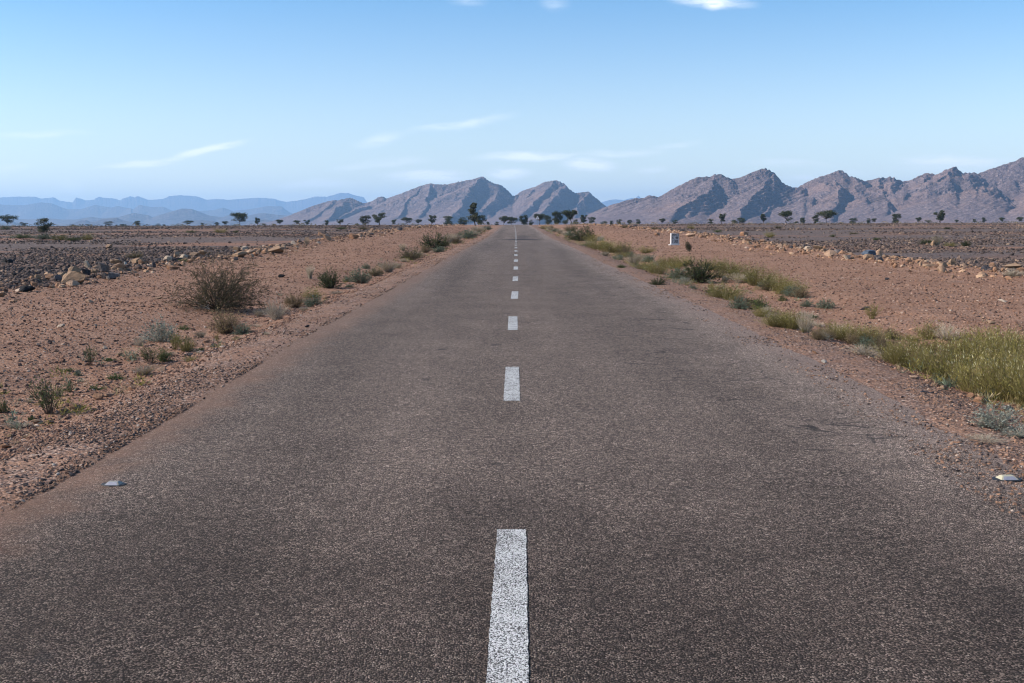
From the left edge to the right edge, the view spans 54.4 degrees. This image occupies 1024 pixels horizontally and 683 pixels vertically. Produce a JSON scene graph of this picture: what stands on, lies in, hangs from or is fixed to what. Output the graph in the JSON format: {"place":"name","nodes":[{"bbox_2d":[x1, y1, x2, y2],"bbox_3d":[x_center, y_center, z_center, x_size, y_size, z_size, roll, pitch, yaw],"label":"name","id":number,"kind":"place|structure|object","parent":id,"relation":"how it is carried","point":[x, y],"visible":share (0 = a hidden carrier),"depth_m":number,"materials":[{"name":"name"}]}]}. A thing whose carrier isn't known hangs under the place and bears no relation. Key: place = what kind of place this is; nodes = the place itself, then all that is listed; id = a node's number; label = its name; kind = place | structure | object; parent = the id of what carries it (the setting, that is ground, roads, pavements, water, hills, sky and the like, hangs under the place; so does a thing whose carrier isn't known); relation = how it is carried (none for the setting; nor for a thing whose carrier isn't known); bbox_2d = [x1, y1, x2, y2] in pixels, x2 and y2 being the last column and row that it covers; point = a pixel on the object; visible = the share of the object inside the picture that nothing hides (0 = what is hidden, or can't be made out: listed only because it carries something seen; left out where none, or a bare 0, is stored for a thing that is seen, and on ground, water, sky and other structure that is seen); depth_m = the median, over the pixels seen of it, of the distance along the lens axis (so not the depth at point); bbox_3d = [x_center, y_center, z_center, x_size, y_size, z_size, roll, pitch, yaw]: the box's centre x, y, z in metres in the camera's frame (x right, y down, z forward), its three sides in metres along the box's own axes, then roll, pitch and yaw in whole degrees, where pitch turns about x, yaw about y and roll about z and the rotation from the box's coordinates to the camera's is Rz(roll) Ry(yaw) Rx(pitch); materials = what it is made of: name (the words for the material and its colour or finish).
{"place":"outdoors","nodes":[
{"label":"outdoors","id":0,"kind":"place"},
{"bbox_2d":[0,218,271,225],"bbox_3d":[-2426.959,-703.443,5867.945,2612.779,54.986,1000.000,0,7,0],"label":"distant hills","id":1,"kind":"structure","parent":0,"point":[117,221],"depth_m":5925.69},
{"bbox_2d":[0,209,286,225],"bbox_3d":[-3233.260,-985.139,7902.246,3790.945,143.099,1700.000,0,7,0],"label":"distant hills","id":2,"kind":"structure","parent":0,"point":[179,216],"depth_m":8063.01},
{"bbox_2d":[0,202,293,219],"bbox_3d":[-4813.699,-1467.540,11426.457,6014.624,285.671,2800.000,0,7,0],"label":"distant mountain range","id":3,"kind":"structure","parent":0,"point":[40,210],"depth_m":11766.18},
{"bbox_2d":[0,193,366,212],"bbox_3d":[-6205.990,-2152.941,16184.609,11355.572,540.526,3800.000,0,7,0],"label":"distant mountain range","id":4,"kind":"structure","parent":0,"point":[178,202],"depth_m":16684.62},
{"bbox_2d":[249,177,605,224],"bbox_3d":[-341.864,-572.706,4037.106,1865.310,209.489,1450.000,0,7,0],"label":"mountain range","id":5,"kind":"structure","parent":0,"point":[456,200],"depth_m":4010.91,"materials":[{"name":"stone"}]},
{"bbox_2d":[0,225,1023,682],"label":"road","id":6,"kind":"structure","parent":0,"point":[514,453],"depth_m":5.03,"materials":[{"name":"asphalt"}]},
{"bbox_2d":[101,481,126,486],"bbox_3d":[-2.310,0.819,5.775,0.162,0.019,0.098,0,7,5],"label":"road stud","id":7,"kind":"object","parent":6,"relation":"on","point":[113,483],"visible":1,"depth_m":5.76,"materials":[{"name":"plastic"}]},
{"bbox_2d":[0,222,1023,507],"bbox_3d":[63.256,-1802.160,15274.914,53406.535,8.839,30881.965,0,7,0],"label":"ground","id":8,"kind":"structure","parent":0,"point":[866,376],"depth_m":19.00,"materials":[{"name":"soil"}]},
{"bbox_2d":[0,214,18,224],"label":"acacia tree","id":9,"kind":"object","parent":8,"relation":"on","point":[6,218],"visible":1,"depth_m":327.50,"materials":[{"name":"green plant"}]},
{"bbox_2d":[0,420,33,430],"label":"dry ground plant","id":10,"kind":"object","parent":8,"relation":"on","point":[11,424],"visible":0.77,"depth_m":8.47,"materials":[{"name":"plant"}]},
{"bbox_2d":[17,367,70,414],"bbox_3d":[-4.232,0.450,9.051,0.414,0.449,0.365,-1,7,-4],"label":"young shrub","id":11,"kind":"object","parent":8,"relation":"on","point":[45,397],"visible":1,"depth_m":9.06,"materials":[{"name":"green plant"}]},
{"bbox_2d":[34,218,53,231],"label":"acacia tree","id":12,"kind":"object","parent":8,"relation":"on","point":[43,227],"visible":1,"depth_m":101.92,"materials":[{"name":"green plant"}]},
{"bbox_2d":[61,271,85,283],"bbox_3d":[-11.714,-1.680,26.623,0.629,0.423,0.566,-2,7,-18],"label":"rock","id":13,"kind":"object","parent":8,"relation":"on","point":[80,277],"visible":0.79,"depth_m":26.46,"materials":[{"name":"beige stone"}]},
{"bbox_2d":[82,339,97,365],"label":"young shrub","id":14,"kind":"object","parent":8,"relation":"on","point":[89,356],"visible":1,"depth_m":11.83,"materials":[{"name":"green plant"}]},
{"bbox_2d":[127,364,161,375],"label":"dry grass tuft","id":15,"kind":"object","parent":8,"relation":"on","point":[144,371],"visible":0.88,"depth_m":11.20,"materials":[{"name":"plant"}]},
{"bbox_2d":[136,344,162,362],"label":"young shrub","id":16,"kind":"object","parent":8,"relation":"on","point":[151,356],"visible":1,"depth_m":12.03,"materials":[{"name":"green plant"}]},
{"bbox_2d":[134,314,180,341],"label":"silvery shrub","id":17,"kind":"object","parent":8,"relation":"on","point":[161,338],"visible":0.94,"depth_m":14.28,"materials":[{"name":"grey plant"}]},
{"bbox_2d":[155,345,173,361],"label":"green shrub","id":18,"kind":"object","parent":8,"relation":"on","point":[164,353],"visible":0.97,"depth_m":12.21,"materials":[{"name":"green plant"}]},
{"bbox_2d":[169,328,185,349],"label":"young shrub","id":19,"kind":"object","parent":8,"relation":"on","point":[174,342],"visible":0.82,"depth_m":13.34,"materials":[{"name":"green plant"}]},
{"bbox_2d":[176,335,199,351],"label":"grass clump","id":20,"kind":"object","parent":8,"relation":"on","point":[185,347],"visible":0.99,"depth_m":13.17,"materials":[{"name":"green plant"}]},
{"bbox_2d":[156,244,277,312],"bbox_3d":[-5.680,-1.229,18.792,2.412,1.260,2.427,0,7,0],"label":"thorn bush","id":21,"kind":"object","parent":8,"relation":"on","point":[227,294],"visible":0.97,"depth_m":18.64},
{"bbox_2d":[204,307,246,333],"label":"dry shrub","id":22,"kind":"object","parent":8,"relation":"on","point":[227,328],"visible":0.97,"depth_m":15.38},
{"bbox_2d":[0,224,462,290],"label":"field stones","id":23,"kind":"object","parent":8,"relation":"on","point":[10,268],"visible":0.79,"depth_m":53.07,"materials":[{"name":"stone"}]},
{"bbox_2d":[0,224,464,301],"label":"bank rubble","id":24,"kind":"object","parent":8,"relation":"on","point":[62,285],"visible":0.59,"depth_m":38.28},
{"bbox_2d":[230,212,247,223],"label":"acacia tree","id":25,"kind":"object","parent":8,"relation":"on","point":[239,216],"visible":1,"depth_m":305.07,"materials":[{"name":"green plant"}]},
{"bbox_2d":[232,321,253,334],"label":"cushion shrub","id":26,"kind":"object","parent":8,"relation":"on","point":[244,330],"visible":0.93,"depth_m":15.25,"materials":[{"name":"green plant"}]},
{"bbox_2d":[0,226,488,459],"bbox_3d":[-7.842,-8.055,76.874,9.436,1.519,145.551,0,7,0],"label":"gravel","id":27,"kind":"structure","parent":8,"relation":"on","point":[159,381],"depth_m":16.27,"materials":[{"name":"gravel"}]},
{"bbox_2d":[0,232,493,514],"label":"shoulder gravel","id":28,"kind":"structure","parent":8,"relation":"on","point":[122,442],"depth_m":8.06,"materials":[{"name":"gravel"}]},
{"bbox_2d":[255,294,292,319],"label":"dry shrub","id":29,"kind":"object","parent":8,"relation":"on","point":[276,312],"visible":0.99,"depth_m":17.36,"materials":[{"name":"plant"}]},
{"bbox_2d":[281,293,308,307],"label":"dry shrub","id":30,"kind":"object","parent":8,"relation":"on","point":[297,304],"visible":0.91,"depth_m":19.84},
{"bbox_2d":[300,292,324,306],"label":"cushion shrub","id":31,"kind":"object","parent":8,"relation":"on","point":[310,302],"visible":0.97,"depth_m":19.05,"materials":[{"name":"green plant"}]},
{"bbox_2d":[315,266,343,288],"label":"dark green shrub","id":32,"kind":"object","parent":8,"relation":"on","point":[328,282],"visible":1,"depth_m":25.24,"materials":[{"name":"green plant"}]},
{"bbox_2d":[346,267,374,282],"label":"cushion shrub","id":33,"kind":"object","parent":8,"relation":"on","point":[358,277],"visible":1,"depth_m":27.38,"materials":[{"name":"green plant"}]},
{"bbox_2d":[378,259,398,272],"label":"dry grass tuft","id":34,"kind":"object","parent":8,"relation":"on","point":[387,268],"visible":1,"depth_m":33.05,"materials":[{"name":"plant"}]},
{"bbox_2d":[396,246,425,259],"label":"olive shrub","id":35,"kind":"object","parent":8,"relation":"on","point":[412,256],"visible":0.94,"depth_m":42.69,"materials":[{"name":"green plant"}]},
{"bbox_2d":[417,229,449,248],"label":"dark green shrub","id":36,"kind":"object","parent":8,"relation":"on","point":[430,243],"visible":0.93,"depth_m":60.00,"materials":[{"name":"green plant"}]},
{"bbox_2d":[455,229,479,238],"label":"cushion shrub","id":37,"kind":"object","parent":8,"relation":"on","point":[469,236],"visible":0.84,"depth_m":91.64,"materials":[{"name":"green plant"}]},
{"bbox_2d":[463,202,480,224],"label":"acacia tree","id":38,"kind":"object","parent":8,"relation":"on","point":[472,211],"visible":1,"depth_m":190.18,"materials":[{"name":"green plant"}]},
{"bbox_2d":[1,221,1022,226],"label":"desert scrub","id":39,"kind":"object","parent":8,"relation":"on","point":[545,223],"visible":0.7,"depth_m":217.48,"materials":[{"name":"plant"}]},
{"bbox_2d":[0,228,1023,443],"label":"ground cover","id":40,"kind":"object","parent":8,"relation":"on","point":[673,279],"visible":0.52,"depth_m":10.33,"materials":[{"name":"plant"}]},
{"bbox_2d":[551,211,562,223],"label":"acacia tree","id":41,"kind":"object","parent":8,"relation":"on","point":[557,215],"visible":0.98,"depth_m":315.15,"materials":[{"name":"green plant"}]},
{"bbox_2d":[562,209,577,222],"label":"acacia tree","id":42,"kind":"object","parent":8,"relation":"on","point":[567,213],"visible":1,"depth_m":268.81,"materials":[{"name":"green plant"}]},
{"bbox_2d":[564,224,593,240],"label":"dark green shrub","id":43,"kind":"object","parent":8,"relation":"on","point":[577,237],"visible":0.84,"depth_m":79.18,"materials":[{"name":"green plant"}]},
{"bbox_2d":[583,237,615,248],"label":"grass clump","id":44,"kind":"object","parent":8,"relation":"on","point":[596,244],"visible":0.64,"depth_m":54.94,"materials":[{"name":"green plant"}]},
{"bbox_2d":[590,240,637,252],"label":"grass clump","id":45,"kind":"object","parent":8,"relation":"on","point":[609,248],"visible":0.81,"depth_m":48.78,"materials":[{"name":"green plant"}]},
{"bbox_2d":[625,254,643,265],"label":"dry grass tuft","id":46,"kind":"object","parent":8,"relation":"on","point":[631,260],"visible":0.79,"depth_m":35.76,"materials":[{"name":"plant"}]},
{"bbox_2d":[643,256,675,273],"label":"grass clump","id":47,"kind":"object","parent":8,"relation":"on","point":[650,269],"visible":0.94,"depth_m":30.74,"materials":[{"name":"green plant"}]},
{"bbox_2d":[668,233,679,244],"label":"milestone","id":48,"kind":"object","parent":8,"relation":"on","point":[674,238],"visible":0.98,"depth_m":56.73,"materials":[{"name":"concrete"}]},
{"bbox_2d":[661,266,691,278],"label":"cushion shrub","id":49,"kind":"object","parent":8,"relation":"on","point":[676,274],"visible":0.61,"depth_m":28.08,"materials":[{"name":"green plant"}]},
{"bbox_2d":[662,253,699,265],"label":"grass clump","id":50,"kind":"object","parent":8,"relation":"on","point":[676,261],"visible":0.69,"depth_m":34.74,"materials":[{"name":"green plant"}]},
{"bbox_2d":[668,256,725,283],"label":"dark green shrub","id":51,"kind":"object","parent":8,"relation":"on","point":[704,276],"visible":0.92,"depth_m":26.45,"materials":[{"name":"green plant"}]},
{"bbox_2d":[694,256,733,269],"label":"grass clump","id":52,"kind":"object","parent":8,"relation":"on","point":[712,264],"visible":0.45,"depth_m":31.55,"materials":[{"name":"green plant"}]},
{"bbox_2d":[692,279,751,297],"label":"grass clump","id":53,"kind":"object","parent":8,"relation":"on","point":[718,293],"visible":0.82,"depth_m":19.93,"materials":[{"name":"green plant"}]},
{"bbox_2d":[709,259,747,273],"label":"grass clump","id":54,"kind":"object","parent":8,"relation":"on","point":[724,267],"visible":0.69,"depth_m":29.64,"materials":[{"name":"green plant"}]},
{"bbox_2d":[727,294,751,309],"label":"cushion shrub","id":55,"kind":"object","parent":8,"relation":"on","point":[738,304],"visible":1,"depth_m":17.39,"materials":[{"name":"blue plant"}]},
{"bbox_2d":[717,260,765,279],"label":"grass clump","id":56,"kind":"object","parent":8,"relation":"on","point":[739,272],"visible":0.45,"depth_m":26.67,"materials":[{"name":"green plant"}]},
{"bbox_2d":[735,262,781,285],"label":"grass clump","id":57,"kind":"object","parent":8,"relation":"on","point":[751,280],"visible":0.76,"depth_m":24.63,"materials":[{"name":"green plant"}]},
{"bbox_2d":[747,295,770,309],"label":"green shrub","id":58,"kind":"object","parent":8,"relation":"on","point":[755,305],"visible":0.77,"depth_m":17.74,"materials":[{"name":"green plant"}]},
{"bbox_2d":[750,307,795,327],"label":"grass clump","id":59,"kind":"object","parent":8,"relation":"on","point":[772,322],"visible":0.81,"depth_m":14.43,"materials":[{"name":"green plant"}]},
{"bbox_2d":[757,271,801,290],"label":"grass clump","id":60,"kind":"object","parent":8,"relation":"on","point":[774,281],"visible":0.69,"depth_m":22.92,"materials":[{"name":"green plant"}]},
{"bbox_2d":[538,232,1023,519],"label":"shoulder gravel","id":61,"kind":"structure","parent":8,"relation":"on","point":[939,396],"depth_m":8.15,"materials":[{"name":"gravel"}]},
{"bbox_2d":[992,475,1022,480],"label":"road stud","id":62,"kind":"object","parent":61,"relation":"on","point":[1006,478],"visible":1,"depth_m":5.80,"materials":[{"name":"plastic"}]},
{"bbox_2d":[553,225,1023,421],"bbox_3d":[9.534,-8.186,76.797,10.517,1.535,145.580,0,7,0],"label":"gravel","id":63,"kind":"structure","parent":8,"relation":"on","point":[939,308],"depth_m":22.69,"materials":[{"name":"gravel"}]},
{"bbox_2d":[778,285,800,296],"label":"cushion shrub","id":64,"kind":"object","parent":8,"relation":"on","point":[788,293],"visible":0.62,"depth_m":21.31,"materials":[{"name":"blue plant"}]},
{"bbox_2d":[774,308,806,328],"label":"grass clump","id":65,"kind":"object","parent":8,"relation":"on","point":[792,325],"visible":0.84,"depth_m":14.26,"materials":[{"name":"green plant"}]},
{"bbox_2d":[774,278,811,292],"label":"grass clump","id":66,"kind":"object","parent":8,"relation":"on","point":[782,287],"visible":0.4,"depth_m":21.79,"materials":[{"name":"green plant"}]},
{"bbox_2d":[575,223,1023,281],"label":"bank rubble","id":67,"kind":"object","parent":8,"relation":"on","point":[730,238],"visible":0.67,"depth_m":41.30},
{"bbox_2d":[789,285,811,297],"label":"dry shrub","id":68,"kind":"object","parent":8,"relation":"on","point":[799,294],"visible":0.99,"depth_m":20.90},
{"bbox_2d":[590,222,1023,277],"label":"field stones","id":69,"kind":"object","parent":8,"relation":"on","point":[1002,263],"visible":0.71,"depth_m":60.18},
{"bbox_2d":[796,312,818,332],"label":"dry grass tuft","id":70,"kind":"object","parent":8,"relation":"on","point":[803,322],"visible":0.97,"depth_m":13.83,"materials":[{"name":"plant"}]},
{"bbox_2d":[806,327,826,339],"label":"dry shrub","id":71,"kind":"object","parent":8,"relation":"on","point":[818,336],"visible":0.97,"depth_m":12.96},
{"bbox_2d":[813,298,837,309],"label":"cushion shrub","id":72,"kind":"object","parent":8,"relation":"on","point":[825,306],"visible":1,"depth_m":18.64,"materials":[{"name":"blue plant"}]},
{"bbox_2d":[814,210,837,223],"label":"acacia tree","id":73,"kind":"object","parent":8,"relation":"on","point":[829,213],"visible":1,"depth_m":293.91,"materials":[{"name":"green plant"}]},
{"bbox_2d":[811,319,854,339],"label":"grass clump","id":74,"kind":"object","parent":8,"relation":"on","point":[836,329],"visible":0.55,"depth_m":13.81,"materials":[{"name":"green plant"}]},
{"bbox_2d":[841,330,858,344],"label":"dry shrub","id":75,"kind":"object","parent":8,"relation":"on","point":[853,338],"visible":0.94,"depth_m":13.34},
{"bbox_2d":[832,320,870,341],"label":"grass clump","id":76,"kind":"object","parent":8,"relation":"on","point":[844,332],"visible":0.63,"depth_m":13.66,"materials":[{"name":"green plant"}]},
{"bbox_2d":[841,343,880,356],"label":"dry ground plant","id":77,"kind":"object","parent":8,"relation":"on","point":[861,351],"visible":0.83,"depth_m":11.70,"materials":[{"name":"plant"}]},
{"bbox_2d":[855,333,875,348],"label":"cushion shrub","id":78,"kind":"object","parent":8,"relation":"on","point":[864,340],"visible":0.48,"depth_m":12.83,"materials":[{"name":"green plant"}]},
{"bbox_2d":[843,321,898,341],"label":"grass clump","id":79,"kind":"object","parent":8,"relation":"on","point":[873,333],"visible":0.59,"depth_m":13.73,"materials":[{"name":"green plant"}]},
{"bbox_2d":[863,301,882,318],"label":"young shrub","id":80,"kind":"object","parent":8,"relation":"on","point":[873,314],"visible":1,"depth_m":16.52,"materials":[{"name":"green plant"}]},
{"bbox_2d":[861,328,902,352],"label":"olive shrub","id":81,"kind":"object","parent":8,"relation":"on","point":[880,341],"visible":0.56,"depth_m":12.51,"materials":[{"name":"green plant"}]},
{"bbox_2d":[874,329,923,365],"bbox_3d":[4.308,0.031,11.148,0.573,0.491,0.506,3,7,26],"label":"grass clump","id":82,"kind":"object","parent":8,"relation":"on","point":[892,360],"visible":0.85,"depth_m":11.12,"materials":[{"name":"green plant"}]},
{"bbox_2d":[884,337,935,370],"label":"grass clump","id":83,"kind":"object","parent":8,"relation":"on","point":[906,363],"visible":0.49,"depth_m":11.04,"materials":[{"name":"green plant"}]},
{"bbox_2d":[897,332,947,353],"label":"grass clump","id":84,"kind":"object","parent":8,"relation":"on","point":[926,345],"visible":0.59,"depth_m":12.71,"materials":[{"name":"green plant"}]},
{"bbox_2d":[909,319,942,339],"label":"grass clump","id":85,"kind":"object","parent":8,"relation":"on","point":[932,333],"visible":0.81,"depth_m":13.99,"materials":[{"name":"green plant"}]},
{"bbox_2d":[902,335,966,376],"bbox_3d":[4.552,0.143,10.702,0.699,0.475,0.561,3,8,27],"label":"grass clump","id":86,"kind":"object","parent":8,"relation":"on","point":[924,363],"visible":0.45,"depth_m":10.75,"materials":[{"name":"green plant"}]},
{"bbox_2d":[928,321,968,340],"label":"dry shrub","id":87,"kind":"object","parent":8,"relation":"on","point":[944,332],"visible":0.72,"depth_m":13.75,"materials":[{"name":"plant"}]},
{"bbox_2d":[933,332,975,351],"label":"grass clump","id":88,"kind":"object","parent":8,"relation":"on","point":[955,342],"visible":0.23,"depth_m":12.71,"materials":[{"name":"green plant"}]},
{"bbox_2d":[917,328,992,384],"bbox_3d":[4.528,0.134,10.215,0.760,0.622,0.610,-1,7,-3],"label":"grass clump","id":89,"kind":"object","parent":8,"relation":"on","point":[945,364],"visible":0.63,"depth_m":10.18,"materials":[{"name":"green plant"}]},
{"bbox_2d":[939,327,991,361],"bbox_3d":[5.348,0.060,11.706,0.706,0.436,0.775,0,7,2],"label":"grass clump","id":90,"kind":"object","parent":8,"relation":"on","point":[958,350],"visible":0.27,"depth_m":11.69,"materials":[{"name":"green plant"}]},
{"bbox_2d":[936,342,1008,393],"bbox_3d":[4.499,0.241,9.663,0.754,0.541,0.605,4,8,34],"label":"grass clump","id":91,"kind":"object","parent":8,"relation":"on","point":[964,387],"visible":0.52,"depth_m":9.67,"materials":[{"name":"green plant"}]},
{"bbox_2d":[953,325,1009,346],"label":"grass clump","id":92,"kind":"object","parent":8,"relation":"on","point":[968,339],"visible":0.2,"depth_m":12.93,"materials":[{"name":"green plant"}]},
{"bbox_2d":[953,433,1012,447],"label":"dry ground plant","id":93,"kind":"object","parent":8,"relation":"on","point":[991,441],"visible":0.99,"depth_m":6.93,"materials":[{"name":"plant"}]},
{"bbox_2d":[948,337,1023,400],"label":"grass clump","id":94,"kind":"object","parent":8,"relation":"on","point":[989,381],"visible":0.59,"depth_m":9.29,"materials":[{"name":"green plant"}]},
{"bbox_2d":[950,313,1021,366],"bbox_3d":[5.488,-0.024,11.467,0.872,0.648,0.770,4,8,31],"label":"grass clump","id":95,"kind":"object","parent":8,"relation":"on","point":[988,342],"visible":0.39,"depth_m":11.43,"materials":[{"name":"green plant"}]},
{"bbox_2d":[963,401,1023,431],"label":"silvery shrub","id":96,"kind":"object","parent":8,"relation":"on","point":[989,420],"visible":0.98,"depth_m":7.35,"materials":[{"name":"grey plant"}]},
{"bbox_2d":[974,339,1023,404],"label":"grass clump","id":97,"kind":"object","parent":8,"relation":"on","point":[1011,397],"visible":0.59,"depth_m":9.11,"materials":[{"name":"green plant"}]},
{"bbox_2d":[980,326,1023,372],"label":"grass clump","id":98,"kind":"object","parent":8,"relation":"on","point":[1002,345],"visible":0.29,"depth_m":10.83,"materials":[{"name":"green plant"}]},
{"bbox_2d":[994,423,1023,437],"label":"silvery shrub","id":99,"kind":"object","parent":8,"relation":"on","point":[1020,433],"visible":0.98,"depth_m":7.11,"materials":[{"name":"grey plant"}]},
{"bbox_2d":[996,324,1023,374],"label":"grass clump","id":100,"kind":"object","parent":8,"relation":"on","point":[1014,352],"visible":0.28,"depth_m":10.45,"materials":[{"name":"green plant"}]},
{"bbox_2d":[997,339,1023,409],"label":"grass clump","id":101,"kind":"object","parent":8,"relation":"on","point":[1020,395],"visible":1,"depth_m":8.79,"materials":[{"name":"green plant"}]},
{"bbox_2d":[0,0,1023,202],"label":"sky","id":102,"kind":"structure","parent":0,"point":[282,100],"materials":[{"name":"blue"}]},
{"bbox_2d":[601,196,639,206],"bbox_3d":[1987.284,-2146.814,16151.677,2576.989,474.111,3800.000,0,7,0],"label":"distant mountain range","id":103,"kind":"structure","parent":0,"point":[609,202],"depth_m":16753.56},
{"bbox_2d":[570,157,1023,223],"bbox_3d":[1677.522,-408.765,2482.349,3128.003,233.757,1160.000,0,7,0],"label":"mountain range","id":104,"kind":"structure","parent":0,"point":[992,195],"depth_m":2436.82,"materials":[{"name":"stone"}]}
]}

